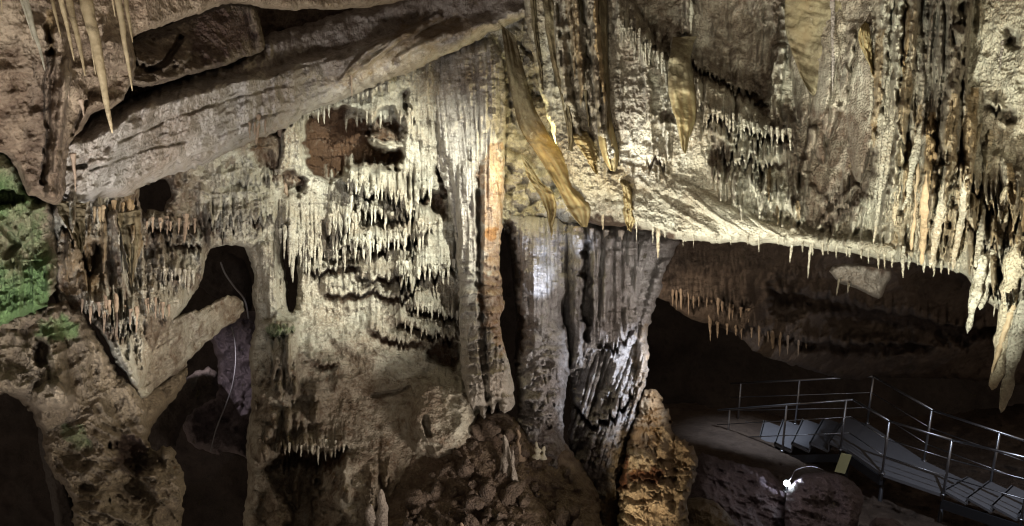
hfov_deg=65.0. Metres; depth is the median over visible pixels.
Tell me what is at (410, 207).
stalactite
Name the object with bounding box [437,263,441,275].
stalactite
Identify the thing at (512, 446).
stone
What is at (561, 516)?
stone
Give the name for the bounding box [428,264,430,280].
stalactite
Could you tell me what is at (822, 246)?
stalactite
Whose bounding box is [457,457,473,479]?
stone
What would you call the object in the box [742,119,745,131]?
stalactite
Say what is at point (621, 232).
stalactite
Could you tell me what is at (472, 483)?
stone
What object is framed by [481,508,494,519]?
stone
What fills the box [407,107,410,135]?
stalactite
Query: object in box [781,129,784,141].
stalactite
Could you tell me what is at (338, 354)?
cave wall
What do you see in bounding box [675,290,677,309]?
stalactite
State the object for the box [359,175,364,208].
stalactite
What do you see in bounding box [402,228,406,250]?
stalactite
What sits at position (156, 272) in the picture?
stalactite
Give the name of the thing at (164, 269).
stalactite
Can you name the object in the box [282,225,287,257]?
stalactite
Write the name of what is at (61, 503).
hollow rock
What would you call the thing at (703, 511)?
boulder
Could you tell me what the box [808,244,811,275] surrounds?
stalactite
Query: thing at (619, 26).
stalactite
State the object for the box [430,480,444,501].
stone
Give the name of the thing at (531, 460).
stone
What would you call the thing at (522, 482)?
stone
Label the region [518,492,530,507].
stone
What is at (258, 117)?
stalactite
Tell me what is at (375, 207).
stalactite
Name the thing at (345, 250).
stalactite
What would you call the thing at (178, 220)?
stalactite
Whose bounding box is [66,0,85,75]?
stalactite
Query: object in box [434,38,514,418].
limestone column
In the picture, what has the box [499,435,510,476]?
stalagmite
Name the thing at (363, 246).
stalactite
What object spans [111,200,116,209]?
stalactite
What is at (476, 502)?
stone
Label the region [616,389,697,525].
rusty rock
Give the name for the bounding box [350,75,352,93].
stalactite
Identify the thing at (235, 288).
cable
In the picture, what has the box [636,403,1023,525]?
cave floor
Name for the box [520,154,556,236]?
curtain
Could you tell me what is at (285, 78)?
ceiling slab
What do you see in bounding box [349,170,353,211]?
stalactite
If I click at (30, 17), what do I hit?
stalactite
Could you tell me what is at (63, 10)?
stalactite
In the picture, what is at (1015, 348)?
stalactite
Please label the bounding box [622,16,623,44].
stalactite
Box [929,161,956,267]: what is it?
stalactite
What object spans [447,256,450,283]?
stalactite
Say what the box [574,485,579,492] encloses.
stone
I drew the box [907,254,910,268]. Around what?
stalactite
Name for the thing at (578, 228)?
stalactite
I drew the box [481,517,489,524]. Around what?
stone
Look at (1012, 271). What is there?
stalactite
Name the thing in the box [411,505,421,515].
stone
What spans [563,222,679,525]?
ribbed column
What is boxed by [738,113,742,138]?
stalactite
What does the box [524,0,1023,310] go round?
cave ceiling
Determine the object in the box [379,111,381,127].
stalactite
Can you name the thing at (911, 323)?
cave passage ceiling
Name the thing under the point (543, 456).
stalagmite
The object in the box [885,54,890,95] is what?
stalactite
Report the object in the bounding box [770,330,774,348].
stalactite
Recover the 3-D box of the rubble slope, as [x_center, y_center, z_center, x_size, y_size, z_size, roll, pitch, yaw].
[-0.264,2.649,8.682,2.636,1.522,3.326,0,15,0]
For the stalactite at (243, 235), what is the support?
hanging from the cave wall at (338, 354)
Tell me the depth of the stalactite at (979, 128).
5.98 m
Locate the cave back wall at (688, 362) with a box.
[0,168,1023,525]
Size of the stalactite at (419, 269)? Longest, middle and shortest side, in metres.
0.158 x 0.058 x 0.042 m
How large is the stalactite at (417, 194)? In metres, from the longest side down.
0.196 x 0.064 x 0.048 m
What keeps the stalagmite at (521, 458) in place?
on the rubble slope
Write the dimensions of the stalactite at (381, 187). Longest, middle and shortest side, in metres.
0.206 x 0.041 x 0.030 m
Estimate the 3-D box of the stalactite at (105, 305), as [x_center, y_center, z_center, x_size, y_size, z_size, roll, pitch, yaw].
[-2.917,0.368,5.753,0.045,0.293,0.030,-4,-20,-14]
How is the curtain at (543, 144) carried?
hanging from the cave ceiling at (817, 183)
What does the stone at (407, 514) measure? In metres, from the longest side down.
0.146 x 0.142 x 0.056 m
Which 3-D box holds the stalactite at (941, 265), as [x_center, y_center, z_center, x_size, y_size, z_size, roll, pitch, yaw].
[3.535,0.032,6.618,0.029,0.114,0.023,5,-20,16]
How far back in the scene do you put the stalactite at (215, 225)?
8.46 m
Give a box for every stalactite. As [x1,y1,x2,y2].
[20,0,33,40]
[23,0,44,69]
[50,0,60,36]
[58,0,73,59]
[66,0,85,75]
[69,152,76,190]
[77,98,83,115]
[79,0,112,132]
[81,299,83,311]
[89,297,92,323]
[90,44,95,73]
[93,206,96,221]
[96,302,100,316]
[98,207,101,221]
[101,205,105,221]
[101,295,107,331]
[107,300,110,320]
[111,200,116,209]
[114,293,118,346]
[115,0,132,90]
[121,202,124,211]
[124,0,132,41]
[126,198,131,210]
[129,309,132,324]
[134,306,138,331]
[151,217,153,232]
[154,268,157,278]
[154,297,156,318]
[158,218,162,231]
[160,302,164,318]
[162,266,165,284]
[165,216,169,233]
[167,304,170,316]
[177,218,180,233]
[178,268,180,283]
[183,213,189,241]
[183,269,186,284]
[187,264,191,292]
[191,270,195,284]
[193,218,196,233]
[214,220,216,233]
[217,215,220,228]
[237,215,239,230]
[241,221,244,233]
[242,220,246,243]
[248,122,251,138]
[255,114,260,144]
[277,129,287,195]
[278,228,282,243]
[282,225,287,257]
[287,228,288,255]
[288,224,293,265]
[289,218,296,281]
[296,233,298,255]
[298,229,303,265]
[302,228,304,271]
[304,230,307,272]
[306,225,313,283]
[309,238,313,257]
[313,246,315,270]
[316,445,319,464]
[317,239,319,263]
[319,235,322,273]
[322,106,325,123]
[323,241,325,257]
[324,439,327,459]
[328,214,333,234]
[329,203,335,250]
[335,204,338,254]
[340,214,343,236]
[342,247,345,262]
[343,212,348,238]
[344,236,346,270]
[345,114,347,131]
[348,216,350,233]
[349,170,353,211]
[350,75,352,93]
[351,211,353,230]
[352,236,358,258]
[354,180,357,193]
[354,213,357,230]
[356,195,360,223]
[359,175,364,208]
[361,237,365,258]
[364,201,368,220]
[366,231,371,264]
[368,240,371,265]
[374,206,376,221]
[378,237,381,250]
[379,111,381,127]
[380,185,382,199]
[384,203,387,230]
[397,233,400,250]
[399,188,404,212]
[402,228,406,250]
[403,192,406,208]
[405,260,408,282]
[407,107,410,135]
[408,200,412,223]
[409,317,414,335]
[415,189,419,204]
[417,218,421,252]
[417,267,421,279]
[421,219,424,248]
[421,301,424,312]
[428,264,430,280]
[430,174,432,205]
[430,301,434,319]
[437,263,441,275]
[441,258,444,283]
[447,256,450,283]
[573,226,582,314]
[589,228,593,238]
[601,214,603,229]
[603,229,609,238]
[618,15,619,40]
[618,229,624,239]
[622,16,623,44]
[638,28,640,60]
[648,38,651,67]
[656,227,660,256]
[659,52,663,74]
[671,289,673,306]
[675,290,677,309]
[679,288,682,309]
[689,0,693,32]
[704,105,708,127]
[708,315,711,340]
[715,321,719,337]
[716,298,719,314]
[728,303,730,319]
[732,113,734,131]
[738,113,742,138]
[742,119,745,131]
[758,325,760,345]
[764,125,766,138]
[770,61,777,147]
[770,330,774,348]
[776,126,778,142]
[778,332,781,355]
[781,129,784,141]
[786,335,789,354]
[788,128,791,149]
[789,224,792,260]
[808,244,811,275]
[820,241,823,254]
[830,0,835,90]
[836,278,839,294]
[868,21,874,123]
[873,124,887,243]
[876,253,879,268]
[883,0,906,189]
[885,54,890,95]
[891,254,893,266]
[892,147,903,225]
[901,246,905,276]
[902,122,924,209]
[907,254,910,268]
[909,163,919,249]
[919,152,937,264]
[922,254,925,271]
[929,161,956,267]
[930,111,933,132]
[932,259,936,275]
[939,260,942,272]
[951,175,968,269]
[966,254,987,333]
[974,123,981,154]
[974,186,986,267]
[978,248,998,309]
[985,129,993,169]
[989,235,1023,389]
[991,299,1016,372]
[993,267,1000,315]
[994,186,1010,269]
[999,34,1004,69]
[999,278,1023,412]
[1008,197,1023,248]
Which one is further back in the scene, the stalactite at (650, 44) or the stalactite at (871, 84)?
the stalactite at (650, 44)
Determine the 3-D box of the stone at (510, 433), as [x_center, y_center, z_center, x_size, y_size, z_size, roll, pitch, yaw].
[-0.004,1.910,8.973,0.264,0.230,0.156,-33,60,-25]
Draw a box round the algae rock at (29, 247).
[0,153,58,325]
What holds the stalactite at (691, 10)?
hanging from the cave ceiling at (817, 183)
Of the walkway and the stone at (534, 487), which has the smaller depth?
the stone at (534, 487)
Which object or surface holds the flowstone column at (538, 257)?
on the rubble slope
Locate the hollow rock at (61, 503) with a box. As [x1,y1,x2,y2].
[38,427,73,525]
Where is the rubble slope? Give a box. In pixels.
[385,408,604,525]
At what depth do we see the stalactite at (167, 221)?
7.43 m
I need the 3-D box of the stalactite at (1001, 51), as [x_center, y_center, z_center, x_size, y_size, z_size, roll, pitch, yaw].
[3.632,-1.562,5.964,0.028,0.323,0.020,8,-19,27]
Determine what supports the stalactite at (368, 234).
attached to the cave wall at (338, 354)
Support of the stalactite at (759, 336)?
hanging from the cave passage ceiling at (911, 323)
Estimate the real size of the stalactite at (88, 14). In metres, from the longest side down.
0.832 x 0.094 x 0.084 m
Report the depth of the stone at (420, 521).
8.25 m
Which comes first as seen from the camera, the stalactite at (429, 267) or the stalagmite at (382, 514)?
the stalagmite at (382, 514)
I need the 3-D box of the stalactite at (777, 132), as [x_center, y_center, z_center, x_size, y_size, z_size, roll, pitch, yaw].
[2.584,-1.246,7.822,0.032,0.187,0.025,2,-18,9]
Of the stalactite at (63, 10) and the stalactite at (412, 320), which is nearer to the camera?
the stalactite at (63, 10)
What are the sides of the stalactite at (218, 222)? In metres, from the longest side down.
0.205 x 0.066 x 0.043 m
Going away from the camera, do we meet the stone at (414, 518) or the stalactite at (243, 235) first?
the stone at (414, 518)
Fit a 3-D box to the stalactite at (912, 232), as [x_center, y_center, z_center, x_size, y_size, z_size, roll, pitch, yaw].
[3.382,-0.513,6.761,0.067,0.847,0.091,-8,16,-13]
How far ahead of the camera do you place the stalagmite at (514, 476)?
8.55 m
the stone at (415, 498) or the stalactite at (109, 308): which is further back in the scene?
the stone at (415, 498)
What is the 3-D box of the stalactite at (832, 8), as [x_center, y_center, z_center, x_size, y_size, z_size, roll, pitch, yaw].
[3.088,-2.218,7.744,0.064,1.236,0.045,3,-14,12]
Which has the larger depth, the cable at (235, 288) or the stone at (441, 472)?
the cable at (235, 288)
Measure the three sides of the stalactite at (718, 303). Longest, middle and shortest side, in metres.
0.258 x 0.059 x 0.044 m
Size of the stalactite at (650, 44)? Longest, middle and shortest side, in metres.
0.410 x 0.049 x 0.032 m
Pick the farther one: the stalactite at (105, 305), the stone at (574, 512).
the stone at (574, 512)
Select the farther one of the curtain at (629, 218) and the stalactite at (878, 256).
the curtain at (629, 218)
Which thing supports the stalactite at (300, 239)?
hanging from the cave wall at (338, 354)
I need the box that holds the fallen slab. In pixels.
[136,295,244,397]
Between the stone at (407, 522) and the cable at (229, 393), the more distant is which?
the cable at (229, 393)
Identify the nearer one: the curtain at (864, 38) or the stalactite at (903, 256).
the stalactite at (903, 256)
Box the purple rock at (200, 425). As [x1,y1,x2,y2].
[183,311,255,458]
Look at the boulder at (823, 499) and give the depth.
11.29 m
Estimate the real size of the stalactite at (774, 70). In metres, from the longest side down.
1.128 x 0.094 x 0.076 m
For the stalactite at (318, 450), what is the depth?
8.93 m
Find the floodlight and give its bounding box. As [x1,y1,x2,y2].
[783,479,790,492]
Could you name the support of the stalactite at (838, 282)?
hanging from the hanging slab
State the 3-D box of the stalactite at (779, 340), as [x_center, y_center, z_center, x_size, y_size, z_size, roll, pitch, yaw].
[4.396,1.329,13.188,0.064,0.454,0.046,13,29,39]
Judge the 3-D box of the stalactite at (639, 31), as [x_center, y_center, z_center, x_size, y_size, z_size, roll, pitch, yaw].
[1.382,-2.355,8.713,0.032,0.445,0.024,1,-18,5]
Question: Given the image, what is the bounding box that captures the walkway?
[717,375,1023,525]
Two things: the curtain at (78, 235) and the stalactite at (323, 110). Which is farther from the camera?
the stalactite at (323, 110)
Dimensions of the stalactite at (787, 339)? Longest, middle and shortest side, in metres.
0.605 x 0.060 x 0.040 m
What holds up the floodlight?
on the boulder at (823, 499)
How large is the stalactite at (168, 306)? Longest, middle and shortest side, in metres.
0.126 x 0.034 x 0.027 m
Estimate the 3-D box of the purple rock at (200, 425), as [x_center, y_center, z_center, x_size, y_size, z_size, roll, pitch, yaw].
[-4.327,2.083,12.383,1.156,2.548,3.001,0,15,0]
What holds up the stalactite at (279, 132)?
hanging from the ceiling slab at (285, 78)
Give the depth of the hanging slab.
8.93 m
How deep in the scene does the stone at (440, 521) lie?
8.20 m
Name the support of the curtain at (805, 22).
hanging from the cave ceiling at (817, 183)
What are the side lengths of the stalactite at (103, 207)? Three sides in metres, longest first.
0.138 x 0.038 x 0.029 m
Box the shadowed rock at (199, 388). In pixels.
[149,366,218,450]
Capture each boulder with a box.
[687,497,734,525]
[688,452,785,525]
[784,472,863,525]
[869,517,902,525]
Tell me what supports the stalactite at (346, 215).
hanging from the cave wall at (338, 354)
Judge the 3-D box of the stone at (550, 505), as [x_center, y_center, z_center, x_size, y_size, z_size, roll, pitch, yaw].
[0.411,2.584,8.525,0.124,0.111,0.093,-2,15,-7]
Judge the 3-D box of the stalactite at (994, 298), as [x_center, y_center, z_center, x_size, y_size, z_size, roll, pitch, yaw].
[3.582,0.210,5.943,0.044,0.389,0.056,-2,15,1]
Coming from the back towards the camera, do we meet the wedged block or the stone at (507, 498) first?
the stone at (507, 498)
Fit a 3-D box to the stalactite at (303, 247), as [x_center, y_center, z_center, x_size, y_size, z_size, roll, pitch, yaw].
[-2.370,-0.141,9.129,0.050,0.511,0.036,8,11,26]
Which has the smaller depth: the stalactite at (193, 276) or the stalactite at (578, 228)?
the stalactite at (193, 276)
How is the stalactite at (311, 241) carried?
hanging from the cave wall at (338, 354)
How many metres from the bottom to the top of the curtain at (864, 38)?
0.501 m
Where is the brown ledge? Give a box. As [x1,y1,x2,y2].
[127,368,187,438]
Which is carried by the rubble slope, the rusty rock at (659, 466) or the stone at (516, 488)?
the stone at (516, 488)
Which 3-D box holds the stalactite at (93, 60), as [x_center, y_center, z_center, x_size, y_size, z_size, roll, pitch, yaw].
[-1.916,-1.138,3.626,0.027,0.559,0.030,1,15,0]
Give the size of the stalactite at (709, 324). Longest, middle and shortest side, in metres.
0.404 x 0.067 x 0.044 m
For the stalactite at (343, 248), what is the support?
attached to the cave wall at (338, 354)
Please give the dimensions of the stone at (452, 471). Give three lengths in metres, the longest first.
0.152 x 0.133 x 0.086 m
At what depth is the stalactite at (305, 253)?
9.12 m
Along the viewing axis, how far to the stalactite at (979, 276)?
5.77 m
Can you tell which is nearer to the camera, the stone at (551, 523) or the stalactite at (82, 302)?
the stalactite at (82, 302)
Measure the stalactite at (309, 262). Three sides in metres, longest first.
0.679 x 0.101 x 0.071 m
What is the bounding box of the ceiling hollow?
[102,5,352,109]
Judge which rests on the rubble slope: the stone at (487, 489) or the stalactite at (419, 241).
the stone at (487, 489)
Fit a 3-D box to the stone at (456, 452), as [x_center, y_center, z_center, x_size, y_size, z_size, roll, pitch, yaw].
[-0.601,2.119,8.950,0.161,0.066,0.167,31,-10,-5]
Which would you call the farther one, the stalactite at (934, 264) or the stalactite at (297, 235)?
the stalactite at (297, 235)
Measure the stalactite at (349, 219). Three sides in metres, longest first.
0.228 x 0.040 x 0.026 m
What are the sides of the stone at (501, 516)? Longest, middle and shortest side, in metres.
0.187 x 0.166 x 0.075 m
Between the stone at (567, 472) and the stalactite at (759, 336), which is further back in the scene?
the stalactite at (759, 336)
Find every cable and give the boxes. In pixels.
[210,327,235,451]
[220,262,248,318]
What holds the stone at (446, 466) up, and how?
on the rubble slope
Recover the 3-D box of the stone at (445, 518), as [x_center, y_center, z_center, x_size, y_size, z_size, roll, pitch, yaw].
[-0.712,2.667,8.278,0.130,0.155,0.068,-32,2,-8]
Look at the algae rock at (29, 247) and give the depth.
5.04 m
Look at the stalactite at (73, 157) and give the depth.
4.66 m
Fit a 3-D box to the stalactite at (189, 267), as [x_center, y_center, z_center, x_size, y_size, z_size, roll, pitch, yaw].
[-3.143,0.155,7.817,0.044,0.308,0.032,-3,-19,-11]
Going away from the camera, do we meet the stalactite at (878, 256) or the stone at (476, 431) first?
the stalactite at (878, 256)
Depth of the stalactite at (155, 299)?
6.88 m
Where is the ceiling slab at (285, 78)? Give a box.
[63,0,524,202]
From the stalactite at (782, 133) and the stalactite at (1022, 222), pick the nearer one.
the stalactite at (1022, 222)
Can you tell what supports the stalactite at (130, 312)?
attached to the cave side wall at (226, 186)
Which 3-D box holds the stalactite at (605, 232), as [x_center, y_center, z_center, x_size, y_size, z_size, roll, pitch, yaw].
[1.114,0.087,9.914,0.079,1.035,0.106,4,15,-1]
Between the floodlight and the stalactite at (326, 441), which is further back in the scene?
the floodlight
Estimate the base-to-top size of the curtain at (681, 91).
1.240 m
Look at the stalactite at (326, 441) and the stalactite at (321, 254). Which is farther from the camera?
the stalactite at (321, 254)
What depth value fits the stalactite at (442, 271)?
9.55 m
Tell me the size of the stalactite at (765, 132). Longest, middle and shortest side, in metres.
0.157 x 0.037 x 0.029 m
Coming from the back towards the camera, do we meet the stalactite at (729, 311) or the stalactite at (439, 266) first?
the stalactite at (729, 311)
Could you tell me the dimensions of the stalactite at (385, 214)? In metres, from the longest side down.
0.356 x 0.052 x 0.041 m
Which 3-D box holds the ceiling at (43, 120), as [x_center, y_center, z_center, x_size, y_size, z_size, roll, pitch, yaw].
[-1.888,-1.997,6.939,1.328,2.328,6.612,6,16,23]
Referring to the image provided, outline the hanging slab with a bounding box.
[829,263,891,298]
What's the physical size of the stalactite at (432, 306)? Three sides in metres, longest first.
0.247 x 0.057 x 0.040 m
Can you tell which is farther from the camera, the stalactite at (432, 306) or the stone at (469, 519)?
the stalactite at (432, 306)
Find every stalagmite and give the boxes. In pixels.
[364,504,375,525]
[374,489,388,525]
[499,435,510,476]
[510,450,518,481]
[516,430,525,461]
[532,441,541,459]
[540,446,546,459]
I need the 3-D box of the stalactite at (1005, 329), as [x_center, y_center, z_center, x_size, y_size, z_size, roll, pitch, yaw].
[3.340,0.484,5.463,0.054,0.573,0.067,9,15,-2]
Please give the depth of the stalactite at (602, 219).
9.15 m
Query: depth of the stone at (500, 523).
8.17 m
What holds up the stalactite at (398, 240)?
attached to the cave wall at (338, 354)
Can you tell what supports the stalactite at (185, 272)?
attached to the cave side wall at (226, 186)
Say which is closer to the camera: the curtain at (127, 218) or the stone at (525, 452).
the curtain at (127, 218)
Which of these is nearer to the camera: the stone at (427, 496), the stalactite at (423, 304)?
the stone at (427, 496)
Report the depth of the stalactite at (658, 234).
8.57 m
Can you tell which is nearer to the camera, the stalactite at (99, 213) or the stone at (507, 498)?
the stalactite at (99, 213)
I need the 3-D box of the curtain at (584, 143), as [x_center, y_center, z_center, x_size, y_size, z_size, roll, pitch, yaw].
[0.812,-1.262,9.047,0.288,0.501,0.773,0,15,0]
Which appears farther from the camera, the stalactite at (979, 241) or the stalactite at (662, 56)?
the stalactite at (662, 56)
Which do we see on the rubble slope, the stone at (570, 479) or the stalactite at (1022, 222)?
the stone at (570, 479)
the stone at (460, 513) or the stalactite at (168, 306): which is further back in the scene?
the stone at (460, 513)
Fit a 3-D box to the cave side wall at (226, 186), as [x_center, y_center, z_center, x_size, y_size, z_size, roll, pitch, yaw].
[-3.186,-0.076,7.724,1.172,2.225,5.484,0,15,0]
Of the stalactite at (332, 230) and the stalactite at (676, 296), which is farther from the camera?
the stalactite at (676, 296)
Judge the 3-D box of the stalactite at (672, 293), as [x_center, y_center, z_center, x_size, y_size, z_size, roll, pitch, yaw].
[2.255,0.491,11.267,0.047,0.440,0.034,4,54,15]
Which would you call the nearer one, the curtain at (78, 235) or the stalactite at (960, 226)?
the curtain at (78, 235)
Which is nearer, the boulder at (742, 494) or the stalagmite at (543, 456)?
the stalagmite at (543, 456)
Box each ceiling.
[0,0,403,204]
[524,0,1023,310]
[658,239,1023,384]
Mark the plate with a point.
(843, 463)
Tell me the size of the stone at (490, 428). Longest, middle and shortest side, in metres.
0.271 x 0.244 x 0.192 m
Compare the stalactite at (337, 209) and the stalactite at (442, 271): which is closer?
the stalactite at (337, 209)
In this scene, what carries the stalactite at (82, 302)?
attached to the cave side wall at (226, 186)
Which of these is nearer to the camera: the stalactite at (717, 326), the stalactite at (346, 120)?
the stalactite at (346, 120)
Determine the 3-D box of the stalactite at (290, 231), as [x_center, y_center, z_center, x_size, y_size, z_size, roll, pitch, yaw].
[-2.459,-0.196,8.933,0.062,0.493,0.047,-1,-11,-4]
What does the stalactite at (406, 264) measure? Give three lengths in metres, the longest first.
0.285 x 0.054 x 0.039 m
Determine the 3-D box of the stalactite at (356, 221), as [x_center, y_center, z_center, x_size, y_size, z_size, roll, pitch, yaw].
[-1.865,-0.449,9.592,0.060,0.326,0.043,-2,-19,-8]
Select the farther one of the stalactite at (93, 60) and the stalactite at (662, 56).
the stalactite at (662, 56)
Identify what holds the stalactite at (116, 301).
attached to the cave side wall at (226, 186)
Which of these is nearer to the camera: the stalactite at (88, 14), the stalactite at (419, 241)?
the stalactite at (88, 14)
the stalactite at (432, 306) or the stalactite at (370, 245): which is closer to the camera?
the stalactite at (370, 245)
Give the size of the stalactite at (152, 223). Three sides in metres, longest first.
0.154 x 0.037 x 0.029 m
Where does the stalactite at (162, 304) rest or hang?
attached to the cave side wall at (226, 186)
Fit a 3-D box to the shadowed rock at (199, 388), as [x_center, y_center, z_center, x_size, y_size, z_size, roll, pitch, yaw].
[-4.299,1.942,10.500,0.851,1.042,1.944,0,15,0]
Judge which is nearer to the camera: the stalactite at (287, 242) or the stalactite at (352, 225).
the stalactite at (287, 242)
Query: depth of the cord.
11.91 m
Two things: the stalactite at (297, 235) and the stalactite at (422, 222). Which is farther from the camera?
the stalactite at (422, 222)
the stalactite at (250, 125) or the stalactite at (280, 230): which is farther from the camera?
the stalactite at (280, 230)
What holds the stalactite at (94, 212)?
attached to the cave side wall at (226, 186)
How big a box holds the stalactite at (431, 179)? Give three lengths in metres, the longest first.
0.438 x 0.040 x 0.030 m
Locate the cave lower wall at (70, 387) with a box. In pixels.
[0,302,185,525]
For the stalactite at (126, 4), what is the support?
hanging from the cave roof
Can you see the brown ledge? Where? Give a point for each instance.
(158, 400)
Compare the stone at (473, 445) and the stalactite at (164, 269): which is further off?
the stone at (473, 445)
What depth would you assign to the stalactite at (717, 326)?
12.16 m
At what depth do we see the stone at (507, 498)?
8.45 m
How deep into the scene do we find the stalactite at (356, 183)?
9.08 m
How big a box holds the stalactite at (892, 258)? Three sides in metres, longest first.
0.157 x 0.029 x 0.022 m
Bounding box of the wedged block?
[132,3,264,87]
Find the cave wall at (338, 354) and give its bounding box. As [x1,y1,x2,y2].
[213,17,589,525]
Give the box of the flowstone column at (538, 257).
[504,216,569,468]
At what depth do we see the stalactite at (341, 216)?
9.36 m
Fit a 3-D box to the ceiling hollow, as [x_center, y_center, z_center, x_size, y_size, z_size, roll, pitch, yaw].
[-2.300,-2.721,8.900,1.938,2.248,7.239,8,17,26]
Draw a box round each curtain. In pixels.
[56,200,85,252]
[117,210,140,287]
[501,25,590,226]
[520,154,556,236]
[530,0,543,89]
[543,0,573,151]
[573,131,597,174]
[578,0,590,127]
[598,0,618,170]
[620,179,634,231]
[668,36,696,153]
[785,0,841,95]
[858,21,873,75]
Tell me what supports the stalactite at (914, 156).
hanging from the cave ceiling at (817, 183)
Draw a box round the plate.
[834,453,851,473]
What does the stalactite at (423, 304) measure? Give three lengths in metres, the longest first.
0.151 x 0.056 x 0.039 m
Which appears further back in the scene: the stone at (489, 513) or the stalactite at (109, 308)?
the stone at (489, 513)
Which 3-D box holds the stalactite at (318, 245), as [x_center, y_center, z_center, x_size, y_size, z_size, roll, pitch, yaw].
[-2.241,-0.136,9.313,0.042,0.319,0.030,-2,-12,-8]
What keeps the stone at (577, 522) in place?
on the rubble slope
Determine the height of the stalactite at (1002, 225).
0.725 m
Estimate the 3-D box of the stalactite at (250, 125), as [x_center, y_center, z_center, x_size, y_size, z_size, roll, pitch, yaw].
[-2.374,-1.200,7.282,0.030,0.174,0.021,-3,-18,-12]
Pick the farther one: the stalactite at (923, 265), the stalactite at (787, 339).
the stalactite at (787, 339)
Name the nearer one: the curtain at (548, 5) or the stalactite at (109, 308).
the stalactite at (109, 308)
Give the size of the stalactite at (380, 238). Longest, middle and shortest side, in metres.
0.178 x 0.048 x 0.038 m
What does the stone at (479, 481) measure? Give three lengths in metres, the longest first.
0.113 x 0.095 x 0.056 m
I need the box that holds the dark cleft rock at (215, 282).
[199,252,252,310]
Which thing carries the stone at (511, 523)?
on the rubble slope
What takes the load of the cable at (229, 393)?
hanging from the cave wall at (338, 354)
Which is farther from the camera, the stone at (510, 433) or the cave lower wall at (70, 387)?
the stone at (510, 433)
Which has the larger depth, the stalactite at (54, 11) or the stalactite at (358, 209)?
the stalactite at (358, 209)
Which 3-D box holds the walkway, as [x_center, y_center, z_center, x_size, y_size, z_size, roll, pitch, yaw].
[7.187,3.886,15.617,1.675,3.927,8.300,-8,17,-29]
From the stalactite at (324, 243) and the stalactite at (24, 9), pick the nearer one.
the stalactite at (24, 9)
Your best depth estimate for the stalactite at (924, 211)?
6.40 m
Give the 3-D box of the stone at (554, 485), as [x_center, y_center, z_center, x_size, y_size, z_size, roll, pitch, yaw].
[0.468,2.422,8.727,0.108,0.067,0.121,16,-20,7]
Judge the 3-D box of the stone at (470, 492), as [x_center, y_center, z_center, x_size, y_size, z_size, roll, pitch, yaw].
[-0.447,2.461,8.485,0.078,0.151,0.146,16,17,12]
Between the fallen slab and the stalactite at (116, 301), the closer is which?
the stalactite at (116, 301)
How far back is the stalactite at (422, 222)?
9.63 m
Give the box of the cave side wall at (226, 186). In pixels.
[49,132,284,388]
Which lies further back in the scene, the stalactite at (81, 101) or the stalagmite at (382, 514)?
the stalagmite at (382, 514)
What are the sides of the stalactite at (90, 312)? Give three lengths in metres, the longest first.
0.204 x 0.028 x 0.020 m
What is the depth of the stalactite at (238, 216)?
8.63 m
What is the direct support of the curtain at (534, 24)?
hanging from the cave ceiling at (817, 183)
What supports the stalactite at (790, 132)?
hanging from the cave ceiling at (817, 183)
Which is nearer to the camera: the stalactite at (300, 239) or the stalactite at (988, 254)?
the stalactite at (988, 254)
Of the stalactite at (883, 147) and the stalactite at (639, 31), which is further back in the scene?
the stalactite at (639, 31)
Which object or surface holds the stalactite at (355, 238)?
attached to the cave wall at (338, 354)
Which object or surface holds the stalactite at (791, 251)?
hanging from the cave ceiling at (817, 183)
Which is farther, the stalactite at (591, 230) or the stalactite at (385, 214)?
the stalactite at (591, 230)
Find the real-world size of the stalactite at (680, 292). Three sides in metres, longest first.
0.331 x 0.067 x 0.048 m
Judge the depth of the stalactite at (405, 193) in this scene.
9.52 m
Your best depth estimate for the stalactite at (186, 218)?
7.81 m
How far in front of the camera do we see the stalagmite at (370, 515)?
8.11 m
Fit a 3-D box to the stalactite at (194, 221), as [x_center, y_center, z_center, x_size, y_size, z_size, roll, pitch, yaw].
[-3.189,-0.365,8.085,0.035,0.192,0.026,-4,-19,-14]
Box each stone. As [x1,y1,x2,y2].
[402,517,413,525]
[405,488,427,509]
[405,510,409,517]
[409,515,417,520]
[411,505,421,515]
[414,517,429,525]
[422,490,432,502]
[428,472,435,478]
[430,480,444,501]
[431,510,440,517]
[436,515,446,525]
[439,470,444,475]
[439,515,448,524]
[443,461,454,470]
[448,467,457,475]
[451,449,462,456]
[454,507,466,520]
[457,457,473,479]
[461,513,478,525]
[462,495,487,510]
[466,489,474,497]
[467,479,477,487]
[468,440,478,450]
[470,423,484,441]
[474,478,482,484]
[479,479,495,501]
[481,419,500,439]
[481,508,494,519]
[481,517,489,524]
[490,520,505,525]
[494,471,504,483]
[494,512,507,521]
[499,490,517,505]
[502,425,519,442]
[504,481,524,497]
[505,520,516,525]
[509,440,521,454]
[509,444,515,452]
[514,454,518,463]
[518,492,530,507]
[519,480,525,487]
[521,447,529,456]
[528,457,536,465]
[531,460,540,467]
[531,482,538,493]
[545,501,555,510]
[548,520,556,525]
[550,483,559,488]
[553,506,569,525]
[563,467,570,478]
[566,506,579,524]
[568,474,572,482]
[571,518,583,525]
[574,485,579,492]
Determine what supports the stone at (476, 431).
on the rubble slope
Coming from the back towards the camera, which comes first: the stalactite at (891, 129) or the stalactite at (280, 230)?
the stalactite at (280, 230)
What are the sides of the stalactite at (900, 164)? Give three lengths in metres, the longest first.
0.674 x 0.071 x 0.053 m
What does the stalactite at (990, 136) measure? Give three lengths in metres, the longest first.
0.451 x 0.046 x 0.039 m
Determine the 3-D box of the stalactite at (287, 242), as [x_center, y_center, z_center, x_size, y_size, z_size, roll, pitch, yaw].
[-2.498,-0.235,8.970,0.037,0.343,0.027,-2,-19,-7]
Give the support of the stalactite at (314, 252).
hanging from the cave wall at (338, 354)
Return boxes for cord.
[785,466,822,486]
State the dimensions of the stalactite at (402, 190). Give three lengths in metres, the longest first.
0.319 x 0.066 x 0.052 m

